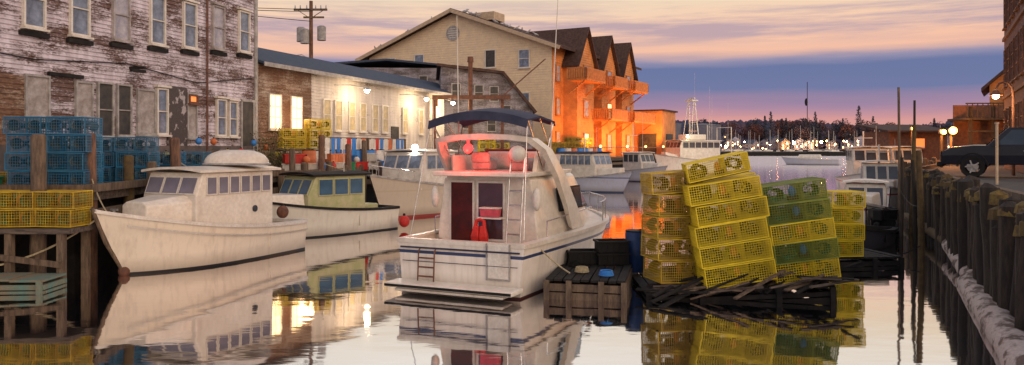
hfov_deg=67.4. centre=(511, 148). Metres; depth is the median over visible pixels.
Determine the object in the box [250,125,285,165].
shrub
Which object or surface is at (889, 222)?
fish tote
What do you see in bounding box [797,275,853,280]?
loose board
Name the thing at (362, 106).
window
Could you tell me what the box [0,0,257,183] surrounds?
weathered building
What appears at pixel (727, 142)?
shore house
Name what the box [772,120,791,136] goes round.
tree
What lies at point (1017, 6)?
window
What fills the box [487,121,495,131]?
window
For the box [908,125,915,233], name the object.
mooring pole
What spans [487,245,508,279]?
transom door
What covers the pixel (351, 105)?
window
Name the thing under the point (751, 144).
shore house
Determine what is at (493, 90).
window
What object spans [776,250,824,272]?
lobster trap
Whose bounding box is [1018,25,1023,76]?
window
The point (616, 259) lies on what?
fish tote
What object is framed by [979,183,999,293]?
wharf pile
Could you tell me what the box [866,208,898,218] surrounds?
fish tote
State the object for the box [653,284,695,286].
loose board
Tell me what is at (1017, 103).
window
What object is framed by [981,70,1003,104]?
pier house
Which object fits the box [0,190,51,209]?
lobster trap
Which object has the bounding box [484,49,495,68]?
window
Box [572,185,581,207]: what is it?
window
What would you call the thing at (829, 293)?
floating dock
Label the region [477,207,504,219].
plastic tub
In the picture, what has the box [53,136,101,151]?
lobster trap
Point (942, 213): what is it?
wharf pile
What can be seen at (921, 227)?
mooring pole
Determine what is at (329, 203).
lobster boat
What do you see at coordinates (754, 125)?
tree
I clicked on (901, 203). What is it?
mooring pole
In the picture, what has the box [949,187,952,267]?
wharf pile
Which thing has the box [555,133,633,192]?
lobster boat
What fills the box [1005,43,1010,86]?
window
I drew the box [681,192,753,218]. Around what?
lobster trap
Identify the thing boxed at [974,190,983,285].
wharf pile
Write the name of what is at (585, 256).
fish tote
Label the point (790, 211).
lobster trap
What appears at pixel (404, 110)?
window
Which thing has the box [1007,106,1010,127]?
window
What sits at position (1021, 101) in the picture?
window
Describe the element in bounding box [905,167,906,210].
wharf pile
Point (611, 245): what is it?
fish tote
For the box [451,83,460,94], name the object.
window
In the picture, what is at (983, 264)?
wharf pile
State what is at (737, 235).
lobster trap
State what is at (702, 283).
loose board
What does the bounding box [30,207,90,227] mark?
lobster trap
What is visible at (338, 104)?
window
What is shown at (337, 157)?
fish tote
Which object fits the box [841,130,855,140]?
tree
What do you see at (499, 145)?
lobster trap
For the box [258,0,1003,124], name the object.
sky
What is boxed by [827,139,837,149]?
shore house
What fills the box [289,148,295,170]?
mooring pile
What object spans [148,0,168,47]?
window
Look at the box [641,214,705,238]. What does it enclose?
lobster trap
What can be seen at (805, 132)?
tree
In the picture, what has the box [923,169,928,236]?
wharf pile
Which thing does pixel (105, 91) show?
window
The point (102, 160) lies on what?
lobster trap
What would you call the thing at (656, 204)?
lobster trap
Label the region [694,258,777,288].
lobster trap
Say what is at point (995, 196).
wharf pile
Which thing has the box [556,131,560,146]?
window
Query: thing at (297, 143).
lobster trap
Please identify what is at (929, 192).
wharf pile
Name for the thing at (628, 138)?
window
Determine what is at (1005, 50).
window
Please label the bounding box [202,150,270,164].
dinghy
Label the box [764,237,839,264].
lobster trap
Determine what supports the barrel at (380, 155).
on the wharf deck at (111, 194)
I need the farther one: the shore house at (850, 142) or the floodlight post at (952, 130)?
the shore house at (850, 142)
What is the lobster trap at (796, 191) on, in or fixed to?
on the lobster trap at (797, 215)
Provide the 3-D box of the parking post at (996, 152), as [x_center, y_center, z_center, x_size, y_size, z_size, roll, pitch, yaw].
[14.900,0.177,23.600,0.090,1.945,0.090,0,0,0]
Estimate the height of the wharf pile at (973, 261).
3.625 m
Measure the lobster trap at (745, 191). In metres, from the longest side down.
1.572 x 0.872 x 0.468 m
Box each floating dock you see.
[0,272,66,292]
[543,263,631,302]
[632,264,836,301]
[831,248,903,269]
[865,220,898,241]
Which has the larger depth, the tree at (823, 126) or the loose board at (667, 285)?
the tree at (823, 126)
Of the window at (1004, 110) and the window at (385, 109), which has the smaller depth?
the window at (1004, 110)
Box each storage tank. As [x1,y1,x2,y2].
[675,123,680,139]
[685,123,720,151]
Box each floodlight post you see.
[938,130,945,166]
[948,127,956,164]
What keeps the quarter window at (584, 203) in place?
in the cabin cruiser
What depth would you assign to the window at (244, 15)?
35.59 m
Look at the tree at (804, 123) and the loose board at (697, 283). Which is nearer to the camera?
the loose board at (697, 283)
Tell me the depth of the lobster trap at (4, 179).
20.83 m
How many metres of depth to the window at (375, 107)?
47.55 m
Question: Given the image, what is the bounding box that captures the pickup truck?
[937,127,1023,176]
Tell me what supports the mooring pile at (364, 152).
in the water
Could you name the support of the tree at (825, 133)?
on the hill
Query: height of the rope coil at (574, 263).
0.117 m
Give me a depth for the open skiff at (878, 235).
25.20 m
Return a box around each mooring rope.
[0,220,94,265]
[91,179,106,210]
[541,249,569,273]
[861,246,919,259]
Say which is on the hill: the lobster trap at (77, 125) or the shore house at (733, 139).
the shore house at (733, 139)
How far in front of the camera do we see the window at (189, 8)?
31.92 m
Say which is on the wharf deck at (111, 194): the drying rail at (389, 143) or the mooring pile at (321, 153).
the drying rail at (389, 143)
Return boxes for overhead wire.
[258,10,308,11]
[258,16,305,20]
[263,8,309,9]
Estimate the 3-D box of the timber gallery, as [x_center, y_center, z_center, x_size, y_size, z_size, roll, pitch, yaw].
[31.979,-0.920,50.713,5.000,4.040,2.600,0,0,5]
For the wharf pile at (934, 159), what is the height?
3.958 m
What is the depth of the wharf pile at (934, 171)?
27.82 m
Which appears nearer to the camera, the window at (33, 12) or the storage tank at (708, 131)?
the window at (33, 12)
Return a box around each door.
[167,86,186,145]
[243,102,252,145]
[391,127,398,148]
[449,180,474,240]
[477,181,504,241]
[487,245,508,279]
[639,134,655,154]
[666,134,672,144]
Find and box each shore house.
[722,139,734,145]
[724,136,740,144]
[742,139,759,148]
[759,138,769,147]
[767,136,779,148]
[775,138,790,149]
[791,137,804,149]
[803,137,819,147]
[803,139,813,149]
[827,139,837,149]
[840,138,853,149]
[855,135,861,147]
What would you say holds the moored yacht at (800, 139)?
on the water
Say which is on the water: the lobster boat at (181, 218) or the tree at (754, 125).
the lobster boat at (181, 218)
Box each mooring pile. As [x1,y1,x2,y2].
[29,134,47,272]
[84,133,97,272]
[123,155,134,203]
[147,161,156,182]
[169,137,180,166]
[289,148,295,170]
[318,135,324,170]
[345,144,350,169]
[361,140,366,201]
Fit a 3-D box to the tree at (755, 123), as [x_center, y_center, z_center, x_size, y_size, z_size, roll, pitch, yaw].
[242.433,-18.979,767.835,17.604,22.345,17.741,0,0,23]
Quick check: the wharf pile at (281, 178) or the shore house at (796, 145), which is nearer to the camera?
the wharf pile at (281, 178)
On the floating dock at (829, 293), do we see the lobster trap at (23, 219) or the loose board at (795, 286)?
the loose board at (795, 286)
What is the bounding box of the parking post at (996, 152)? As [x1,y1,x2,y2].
[994,122,998,184]
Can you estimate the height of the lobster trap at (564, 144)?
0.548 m
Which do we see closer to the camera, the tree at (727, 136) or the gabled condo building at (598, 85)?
the gabled condo building at (598, 85)
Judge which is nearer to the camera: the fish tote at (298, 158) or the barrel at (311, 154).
the fish tote at (298, 158)
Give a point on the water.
(330, 300)
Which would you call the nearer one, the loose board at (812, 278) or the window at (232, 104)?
the loose board at (812, 278)
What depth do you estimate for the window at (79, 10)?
26.41 m
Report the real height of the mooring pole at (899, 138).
6.601 m
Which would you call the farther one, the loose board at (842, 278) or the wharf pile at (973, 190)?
the wharf pile at (973, 190)
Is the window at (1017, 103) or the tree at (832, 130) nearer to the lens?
the window at (1017, 103)
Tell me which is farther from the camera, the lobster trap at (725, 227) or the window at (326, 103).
the window at (326, 103)
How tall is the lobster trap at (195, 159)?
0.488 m
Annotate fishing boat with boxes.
[654,97,734,173]
[835,131,890,193]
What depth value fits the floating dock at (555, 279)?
16.73 m
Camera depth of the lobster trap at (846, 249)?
20.90 m
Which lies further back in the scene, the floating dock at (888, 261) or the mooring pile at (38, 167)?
the floating dock at (888, 261)
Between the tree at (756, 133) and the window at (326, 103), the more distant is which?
the tree at (756, 133)
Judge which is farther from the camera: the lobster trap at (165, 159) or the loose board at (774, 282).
the lobster trap at (165, 159)
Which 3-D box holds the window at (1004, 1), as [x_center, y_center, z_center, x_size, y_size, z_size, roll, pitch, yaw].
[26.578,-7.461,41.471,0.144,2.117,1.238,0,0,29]
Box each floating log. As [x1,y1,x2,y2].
[904,212,945,242]
[941,239,972,275]
[956,274,1023,364]
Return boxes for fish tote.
[282,154,306,163]
[282,164,300,170]
[308,163,317,169]
[325,153,345,162]
[325,162,344,167]
[344,162,356,169]
[356,162,368,169]
[367,153,377,160]
[367,161,378,169]
[566,248,597,264]
[593,238,630,253]
[596,253,630,265]
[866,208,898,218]
[869,218,896,226]
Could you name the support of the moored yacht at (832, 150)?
on the water
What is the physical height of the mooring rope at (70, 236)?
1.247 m
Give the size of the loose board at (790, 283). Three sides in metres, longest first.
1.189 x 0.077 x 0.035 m
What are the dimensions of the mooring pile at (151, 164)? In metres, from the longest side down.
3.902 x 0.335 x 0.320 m
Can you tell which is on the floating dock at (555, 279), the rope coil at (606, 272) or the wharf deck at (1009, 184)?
the rope coil at (606, 272)
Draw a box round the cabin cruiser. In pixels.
[384,0,608,299]
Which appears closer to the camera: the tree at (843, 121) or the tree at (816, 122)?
the tree at (816, 122)
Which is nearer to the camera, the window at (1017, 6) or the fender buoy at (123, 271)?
the fender buoy at (123, 271)
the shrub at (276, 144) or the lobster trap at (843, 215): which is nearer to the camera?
the lobster trap at (843, 215)
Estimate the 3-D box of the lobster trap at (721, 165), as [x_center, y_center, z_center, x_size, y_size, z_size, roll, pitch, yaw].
[4.550,0.427,17.183,1.352,0.445,0.785,-13,0,5]
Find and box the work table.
[276,149,336,159]
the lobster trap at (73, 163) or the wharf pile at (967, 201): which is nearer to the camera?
the wharf pile at (967, 201)
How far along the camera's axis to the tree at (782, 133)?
744.70 m
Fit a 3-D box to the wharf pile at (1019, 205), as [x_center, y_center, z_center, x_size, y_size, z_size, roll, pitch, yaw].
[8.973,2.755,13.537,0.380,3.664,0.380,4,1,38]
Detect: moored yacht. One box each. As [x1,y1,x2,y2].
[781,82,840,164]
[798,125,802,150]
[815,132,824,150]
[829,131,839,151]
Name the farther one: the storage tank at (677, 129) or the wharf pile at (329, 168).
the storage tank at (677, 129)
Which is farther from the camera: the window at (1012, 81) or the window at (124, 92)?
the window at (1012, 81)
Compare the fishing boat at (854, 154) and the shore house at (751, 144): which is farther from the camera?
the shore house at (751, 144)
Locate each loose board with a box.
[635,288,707,293]
[638,276,696,287]
[649,293,689,301]
[650,275,707,302]
[651,285,673,296]
[651,286,704,291]
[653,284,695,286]
[658,285,702,307]
[661,284,741,291]
[678,285,708,294]
[690,281,749,299]
[691,272,745,285]
[696,276,733,285]
[701,273,748,291]
[705,275,768,296]
[717,285,763,291]
[730,273,763,292]
[730,274,783,293]
[733,269,785,299]
[755,261,819,292]
[763,261,814,293]
[769,263,798,272]
[769,277,820,288]
[775,271,793,277]
[782,274,824,290]
[784,273,833,291]
[795,275,827,294]
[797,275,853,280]
[800,277,841,279]
[809,279,858,287]
[816,261,860,275]
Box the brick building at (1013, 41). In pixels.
[1002,0,1023,172]
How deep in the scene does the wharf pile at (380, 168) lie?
40.27 m
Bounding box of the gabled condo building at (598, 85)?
[355,8,663,156]
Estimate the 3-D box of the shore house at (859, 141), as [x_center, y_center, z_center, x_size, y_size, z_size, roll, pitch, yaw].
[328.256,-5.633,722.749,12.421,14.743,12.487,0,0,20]
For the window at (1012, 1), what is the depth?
37.44 m
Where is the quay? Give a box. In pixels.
[722,150,845,151]
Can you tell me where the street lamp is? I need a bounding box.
[989,80,1014,175]
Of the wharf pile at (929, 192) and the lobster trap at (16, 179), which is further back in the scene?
the wharf pile at (929, 192)
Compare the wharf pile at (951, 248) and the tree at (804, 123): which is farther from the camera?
the tree at (804, 123)
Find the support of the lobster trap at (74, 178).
on the wharf deck at (111, 194)
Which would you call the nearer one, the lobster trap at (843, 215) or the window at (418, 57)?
the lobster trap at (843, 215)
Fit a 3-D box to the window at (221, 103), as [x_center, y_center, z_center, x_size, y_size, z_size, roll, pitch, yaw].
[-12.804,-1.365,33.937,0.216,1.824,0.830,0,0,15]
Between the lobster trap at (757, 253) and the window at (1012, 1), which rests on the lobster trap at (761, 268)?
the lobster trap at (757, 253)
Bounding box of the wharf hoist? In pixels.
[432,56,545,154]
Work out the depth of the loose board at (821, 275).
16.45 m
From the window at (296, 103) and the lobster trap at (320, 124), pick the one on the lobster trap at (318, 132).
the lobster trap at (320, 124)
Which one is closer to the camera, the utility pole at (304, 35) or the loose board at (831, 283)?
the loose board at (831, 283)
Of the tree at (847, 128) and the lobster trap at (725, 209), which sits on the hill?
the tree at (847, 128)
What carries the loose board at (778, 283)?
on the floating dock at (829, 293)
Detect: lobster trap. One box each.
[0,172,9,184]
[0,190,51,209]
[0,209,53,227]
[3,116,62,134]
[4,153,61,170]
[6,134,61,152]
[7,171,65,184]
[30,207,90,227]
[32,190,92,209]
[46,116,102,134]
[46,134,102,152]
[47,153,100,170]
[47,170,102,184]
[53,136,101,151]
[56,152,103,168]
[60,169,103,184]
[97,152,126,167]
[97,167,117,182]
[101,137,125,151]
[114,137,158,151]
[115,167,158,181]
[116,152,159,166]
[151,152,185,165]
[180,151,210,164]
[277,139,305,148]
[279,128,305,138]
[304,119,330,128]
[304,129,331,138]
[306,139,330,148]
[478,139,495,142]
[478,143,494,149]
[492,143,508,148]
[556,142,568,147]
[563,137,578,142]
[569,143,579,147]
[640,169,702,195]
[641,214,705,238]
[641,235,705,260]
[643,193,707,216]
[643,257,708,283]
[680,174,762,206]
[681,151,750,183]
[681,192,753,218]
[683,172,755,199]
[686,195,769,227]
[688,217,768,248]
[690,252,766,278]
[691,237,773,268]
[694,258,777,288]
[697,212,758,240]
[702,232,763,259]
[752,192,816,217]
[753,177,827,206]
[759,198,831,225]
[760,214,822,237]
[760,215,836,245]
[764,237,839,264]
[765,253,840,283]
[775,237,823,253]
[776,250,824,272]
[818,224,864,240]
[819,190,865,207]
[824,207,863,223]
[827,240,863,256]
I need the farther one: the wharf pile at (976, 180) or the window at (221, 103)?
the window at (221, 103)
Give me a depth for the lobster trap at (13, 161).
20.09 m
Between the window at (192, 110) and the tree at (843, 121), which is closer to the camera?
the window at (192, 110)
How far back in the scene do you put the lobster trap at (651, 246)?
17.32 m
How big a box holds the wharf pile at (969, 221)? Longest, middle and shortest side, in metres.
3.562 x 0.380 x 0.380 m
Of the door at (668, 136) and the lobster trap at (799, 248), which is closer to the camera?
the lobster trap at (799, 248)
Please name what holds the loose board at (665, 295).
on the loose board at (680, 291)
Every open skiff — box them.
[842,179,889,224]
[854,208,897,249]
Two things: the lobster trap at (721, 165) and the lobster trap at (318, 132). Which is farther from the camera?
the lobster trap at (318, 132)
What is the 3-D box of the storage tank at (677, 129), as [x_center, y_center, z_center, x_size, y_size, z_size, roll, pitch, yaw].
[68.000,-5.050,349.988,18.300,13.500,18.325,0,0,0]
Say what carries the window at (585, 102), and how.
in the gabled condo building at (598, 85)
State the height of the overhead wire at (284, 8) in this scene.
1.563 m
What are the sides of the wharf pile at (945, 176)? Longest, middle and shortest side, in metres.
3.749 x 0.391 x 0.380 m
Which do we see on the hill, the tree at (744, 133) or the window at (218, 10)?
the tree at (744, 133)
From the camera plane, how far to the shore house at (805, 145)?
706.38 m
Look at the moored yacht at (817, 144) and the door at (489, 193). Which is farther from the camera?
the moored yacht at (817, 144)
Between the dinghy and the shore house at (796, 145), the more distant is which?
the shore house at (796, 145)
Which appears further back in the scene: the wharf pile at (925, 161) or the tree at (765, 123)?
the tree at (765, 123)
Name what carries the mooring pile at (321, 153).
in the water
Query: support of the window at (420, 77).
in the warehouse
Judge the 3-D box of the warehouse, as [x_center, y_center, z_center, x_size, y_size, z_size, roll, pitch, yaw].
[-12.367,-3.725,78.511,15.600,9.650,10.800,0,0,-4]
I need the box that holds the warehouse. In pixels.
[335,58,467,83]
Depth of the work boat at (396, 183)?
36.81 m
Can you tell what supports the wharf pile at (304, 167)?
in the water
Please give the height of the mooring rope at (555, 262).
0.626 m
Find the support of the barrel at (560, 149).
on the wharf deck at (111, 194)
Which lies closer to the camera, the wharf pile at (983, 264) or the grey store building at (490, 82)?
the wharf pile at (983, 264)
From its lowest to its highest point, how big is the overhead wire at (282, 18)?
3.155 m
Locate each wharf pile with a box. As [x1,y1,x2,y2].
[278,167,284,192]
[301,162,308,171]
[326,160,332,170]
[377,160,381,202]
[904,169,905,212]
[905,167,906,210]
[905,168,910,212]
[923,158,927,165]
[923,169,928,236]
[926,182,931,242]
[928,168,939,176]
[930,171,944,243]
[930,177,935,244]
[931,157,936,163]
[931,185,939,250]
[935,174,942,247]
[938,174,952,251]
[939,179,950,255]
[943,181,950,256]
[945,186,950,263]
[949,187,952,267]
[950,178,962,269]
[957,177,973,276]
[964,175,980,186]
[964,188,970,267]
[965,191,971,268]
[968,186,978,256]
[972,197,976,279]
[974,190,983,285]
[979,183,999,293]
[982,241,983,282]
[987,206,997,301]
[988,190,1008,296]
[997,195,1020,304]
[997,201,1016,310]
[1009,201,1023,316]
[1013,212,1021,281]
[1014,212,1023,329]
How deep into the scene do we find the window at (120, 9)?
28.23 m
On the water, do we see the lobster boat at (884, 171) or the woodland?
the lobster boat at (884, 171)
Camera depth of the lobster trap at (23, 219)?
18.67 m
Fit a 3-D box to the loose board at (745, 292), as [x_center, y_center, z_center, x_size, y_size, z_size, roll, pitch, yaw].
[5.301,2.906,16.414,1.497,0.035,0.096,-21,8,-25]
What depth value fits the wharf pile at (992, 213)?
14.76 m
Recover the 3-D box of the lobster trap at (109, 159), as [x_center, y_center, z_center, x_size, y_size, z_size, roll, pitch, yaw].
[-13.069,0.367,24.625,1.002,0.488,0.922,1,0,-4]
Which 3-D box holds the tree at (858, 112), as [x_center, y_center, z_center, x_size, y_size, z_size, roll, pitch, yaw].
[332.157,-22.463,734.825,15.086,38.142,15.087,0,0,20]
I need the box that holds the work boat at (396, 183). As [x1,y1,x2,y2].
[368,127,459,217]
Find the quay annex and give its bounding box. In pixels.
[633,109,677,154]
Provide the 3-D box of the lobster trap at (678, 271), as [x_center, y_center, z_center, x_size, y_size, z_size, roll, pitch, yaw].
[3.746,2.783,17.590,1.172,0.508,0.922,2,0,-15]
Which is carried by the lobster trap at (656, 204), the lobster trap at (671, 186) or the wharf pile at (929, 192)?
the lobster trap at (671, 186)
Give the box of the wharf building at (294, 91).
[258,47,454,170]
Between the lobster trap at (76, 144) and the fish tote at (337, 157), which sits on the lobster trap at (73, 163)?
the lobster trap at (76, 144)
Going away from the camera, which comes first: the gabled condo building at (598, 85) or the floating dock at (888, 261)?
the floating dock at (888, 261)
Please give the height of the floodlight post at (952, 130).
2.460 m
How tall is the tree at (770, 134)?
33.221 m
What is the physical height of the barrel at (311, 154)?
1.060 m
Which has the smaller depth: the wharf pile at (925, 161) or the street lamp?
the street lamp
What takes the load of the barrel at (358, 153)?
on the wharf deck at (111, 194)
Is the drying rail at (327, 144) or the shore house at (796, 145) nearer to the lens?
the drying rail at (327, 144)
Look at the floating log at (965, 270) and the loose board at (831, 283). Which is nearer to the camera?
the loose board at (831, 283)
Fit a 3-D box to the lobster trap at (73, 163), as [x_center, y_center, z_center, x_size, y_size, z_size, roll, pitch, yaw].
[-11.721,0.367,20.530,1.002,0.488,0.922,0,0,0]
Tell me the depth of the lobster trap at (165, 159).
26.15 m
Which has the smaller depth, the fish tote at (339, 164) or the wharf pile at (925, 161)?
the fish tote at (339, 164)
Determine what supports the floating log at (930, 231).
on the water
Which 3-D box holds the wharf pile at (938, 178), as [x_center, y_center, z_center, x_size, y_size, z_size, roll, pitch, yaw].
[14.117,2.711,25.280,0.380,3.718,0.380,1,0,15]
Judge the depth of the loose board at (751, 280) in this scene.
16.58 m
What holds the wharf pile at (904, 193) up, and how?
in the water
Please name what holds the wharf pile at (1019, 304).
in the water
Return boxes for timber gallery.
[947,103,1003,164]
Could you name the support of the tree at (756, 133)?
on the hill
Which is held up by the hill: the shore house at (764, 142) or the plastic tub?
the shore house at (764, 142)
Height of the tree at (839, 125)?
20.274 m
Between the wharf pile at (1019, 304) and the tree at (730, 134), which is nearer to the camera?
the wharf pile at (1019, 304)
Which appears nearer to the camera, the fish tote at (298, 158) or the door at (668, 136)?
the fish tote at (298, 158)
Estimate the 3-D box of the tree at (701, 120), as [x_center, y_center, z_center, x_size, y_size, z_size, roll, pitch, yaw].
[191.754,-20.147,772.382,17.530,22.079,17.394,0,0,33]
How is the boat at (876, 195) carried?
on the water
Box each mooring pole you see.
[897,87,900,225]
[899,157,903,247]
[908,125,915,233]
[911,160,917,243]
[913,100,915,124]
[916,151,924,258]
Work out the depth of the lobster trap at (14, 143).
20.12 m
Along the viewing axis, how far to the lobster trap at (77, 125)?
20.29 m
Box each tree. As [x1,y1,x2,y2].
[694,118,710,123]
[721,131,736,139]
[724,130,736,138]
[725,121,739,132]
[739,128,749,138]
[746,118,762,131]
[747,124,762,136]
[749,126,763,139]
[759,115,768,139]
[766,111,775,137]
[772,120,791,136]
[778,119,784,138]
[781,124,797,138]
[783,118,791,140]
[794,127,811,139]
[795,118,812,130]
[805,123,820,136]
[811,112,817,130]
[812,119,820,141]
[817,120,828,133]
[822,126,827,143]
[827,122,836,142]
[833,118,850,130]
[833,121,847,138]
[839,124,857,138]
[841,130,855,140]
[854,106,863,138]
[854,126,867,137]
[929,121,945,127]
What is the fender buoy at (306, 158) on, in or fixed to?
hanging from the fish tote at (298, 158)
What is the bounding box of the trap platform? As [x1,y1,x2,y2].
[0,224,97,285]
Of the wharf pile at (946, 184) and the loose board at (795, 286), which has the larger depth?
the wharf pile at (946, 184)
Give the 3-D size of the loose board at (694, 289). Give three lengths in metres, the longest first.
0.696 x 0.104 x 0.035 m
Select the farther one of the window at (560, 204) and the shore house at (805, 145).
the shore house at (805, 145)
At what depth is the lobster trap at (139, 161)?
24.21 m
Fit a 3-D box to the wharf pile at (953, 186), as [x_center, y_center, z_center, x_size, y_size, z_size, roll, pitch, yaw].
[12.134,2.682,20.773,0.412,3.783,0.402,-3,1,-15]
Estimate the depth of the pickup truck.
28.96 m
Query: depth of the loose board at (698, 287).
16.55 m
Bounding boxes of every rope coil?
[567,260,580,266]
[574,266,588,272]
[599,269,613,276]
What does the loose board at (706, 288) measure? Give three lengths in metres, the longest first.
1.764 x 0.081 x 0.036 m
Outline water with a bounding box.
[0,156,1000,364]
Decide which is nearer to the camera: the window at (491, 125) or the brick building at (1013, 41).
the brick building at (1013, 41)
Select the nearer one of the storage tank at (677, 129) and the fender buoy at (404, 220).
the fender buoy at (404, 220)
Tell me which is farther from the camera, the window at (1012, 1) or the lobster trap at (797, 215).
the window at (1012, 1)
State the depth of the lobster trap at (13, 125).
20.10 m
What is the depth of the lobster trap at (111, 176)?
24.29 m
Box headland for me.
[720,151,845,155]
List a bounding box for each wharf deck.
[0,155,656,274]
[922,164,1023,200]
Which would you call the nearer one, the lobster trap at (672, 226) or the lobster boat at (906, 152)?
the lobster trap at (672, 226)
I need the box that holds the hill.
[713,122,952,150]
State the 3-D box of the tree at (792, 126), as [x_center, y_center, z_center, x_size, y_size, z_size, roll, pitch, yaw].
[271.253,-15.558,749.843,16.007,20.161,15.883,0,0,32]
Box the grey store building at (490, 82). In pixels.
[436,63,536,154]
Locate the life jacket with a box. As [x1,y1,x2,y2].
[471,218,488,241]
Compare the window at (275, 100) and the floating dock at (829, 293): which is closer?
the floating dock at (829, 293)
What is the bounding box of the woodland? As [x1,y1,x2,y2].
[675,118,952,149]
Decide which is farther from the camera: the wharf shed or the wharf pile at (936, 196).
the wharf shed
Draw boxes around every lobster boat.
[90,165,307,274]
[272,170,399,237]
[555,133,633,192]
[620,123,667,181]
[858,144,897,212]
[871,146,924,162]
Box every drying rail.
[325,137,366,158]
[367,138,405,155]
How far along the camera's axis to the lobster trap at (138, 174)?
24.22 m
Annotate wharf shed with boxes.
[857,124,947,160]
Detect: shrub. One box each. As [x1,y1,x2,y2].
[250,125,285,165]
[265,144,287,170]
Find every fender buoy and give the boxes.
[118,267,129,275]
[195,137,201,144]
[210,137,216,144]
[251,139,256,145]
[277,203,288,217]
[303,155,309,162]
[399,213,409,226]
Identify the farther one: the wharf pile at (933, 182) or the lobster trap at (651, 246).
the wharf pile at (933, 182)
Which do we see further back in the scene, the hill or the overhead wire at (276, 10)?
the hill
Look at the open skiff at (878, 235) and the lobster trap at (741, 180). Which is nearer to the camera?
the lobster trap at (741, 180)
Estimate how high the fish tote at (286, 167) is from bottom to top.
0.425 m
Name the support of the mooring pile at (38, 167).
in the water
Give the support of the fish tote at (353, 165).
on the wharf deck at (111, 194)
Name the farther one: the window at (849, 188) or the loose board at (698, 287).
the window at (849, 188)
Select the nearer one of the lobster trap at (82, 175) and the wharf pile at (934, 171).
the lobster trap at (82, 175)
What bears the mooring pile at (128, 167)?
in the water
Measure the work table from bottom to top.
1.040 m
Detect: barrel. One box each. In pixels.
[302,149,316,162]
[351,149,360,161]
[374,149,383,160]
[557,147,564,153]
[625,229,643,272]
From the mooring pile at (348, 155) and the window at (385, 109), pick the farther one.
the window at (385, 109)
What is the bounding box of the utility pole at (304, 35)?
[294,1,326,57]
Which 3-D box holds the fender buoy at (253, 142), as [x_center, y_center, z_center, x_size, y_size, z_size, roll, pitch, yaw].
[-11.730,-0.266,34.900,0.260,0.332,0.260,0,0,0]
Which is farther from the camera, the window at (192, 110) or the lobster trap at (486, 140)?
the lobster trap at (486, 140)
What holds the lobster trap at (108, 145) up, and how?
on the lobster trap at (109, 159)
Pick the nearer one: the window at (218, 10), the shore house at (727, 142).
the window at (218, 10)
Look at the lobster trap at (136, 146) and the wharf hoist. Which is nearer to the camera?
the lobster trap at (136, 146)
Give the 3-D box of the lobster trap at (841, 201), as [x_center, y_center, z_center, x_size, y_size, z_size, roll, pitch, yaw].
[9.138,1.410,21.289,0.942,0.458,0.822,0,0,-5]
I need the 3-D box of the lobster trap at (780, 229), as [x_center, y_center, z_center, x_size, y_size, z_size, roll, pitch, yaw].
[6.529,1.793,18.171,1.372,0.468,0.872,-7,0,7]
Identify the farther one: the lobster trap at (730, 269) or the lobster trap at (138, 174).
the lobster trap at (138, 174)
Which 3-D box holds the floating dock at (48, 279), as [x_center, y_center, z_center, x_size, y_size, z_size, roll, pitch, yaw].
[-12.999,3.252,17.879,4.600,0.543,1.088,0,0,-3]
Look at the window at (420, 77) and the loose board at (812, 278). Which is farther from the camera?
the window at (420, 77)
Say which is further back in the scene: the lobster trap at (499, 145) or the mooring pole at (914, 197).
the lobster trap at (499, 145)
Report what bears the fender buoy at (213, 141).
attached to the weathered building at (185, 72)
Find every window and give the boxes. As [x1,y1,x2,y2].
[20,0,49,32]
[23,73,50,121]
[67,0,93,39]
[73,80,93,120]
[96,81,114,139]
[110,0,133,43]
[115,83,134,138]
[135,88,157,136]
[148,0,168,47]
[154,85,171,136]
[181,0,199,50]
[187,92,197,139]
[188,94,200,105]
[210,1,227,51]
[214,96,229,137]
[227,98,240,137]
[237,7,252,54]
[268,93,281,130]
[290,96,302,131]
[322,98,332,131]
[334,100,343,131]
[348,101,356,132]
[359,103,367,132]
[371,104,379,133]
[381,105,389,133]
[402,107,408,134]
[414,54,423,61]
[418,109,424,134]
[419,75,427,80]
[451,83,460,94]
[474,85,483,99]
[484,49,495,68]
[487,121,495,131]
[489,86,498,101]
[517,49,529,68]
[522,92,529,101]
[555,64,561,82]
[555,98,561,115]
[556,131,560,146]
[556,186,572,211]
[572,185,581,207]
[581,193,586,206]
[583,100,588,117]
[607,134,612,150]
[626,135,631,150]
[848,187,864,203]
[866,187,883,205]
[916,138,926,149]
[1002,0,1006,30]
[1002,48,1006,89]
[1003,108,1006,131]
[1005,0,1010,25]
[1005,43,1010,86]
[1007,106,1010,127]
[1009,0,1014,18]
[1009,38,1014,83]
[1013,0,1019,12]
[1013,32,1019,79]
[1015,102,1018,126]
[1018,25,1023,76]
[1020,99,1023,126]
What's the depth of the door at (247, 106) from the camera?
35.84 m
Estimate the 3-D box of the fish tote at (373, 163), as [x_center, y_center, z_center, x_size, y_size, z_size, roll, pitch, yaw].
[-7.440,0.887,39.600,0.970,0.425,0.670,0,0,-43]
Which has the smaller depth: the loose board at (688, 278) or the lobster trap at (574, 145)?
the loose board at (688, 278)
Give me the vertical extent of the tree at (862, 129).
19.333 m

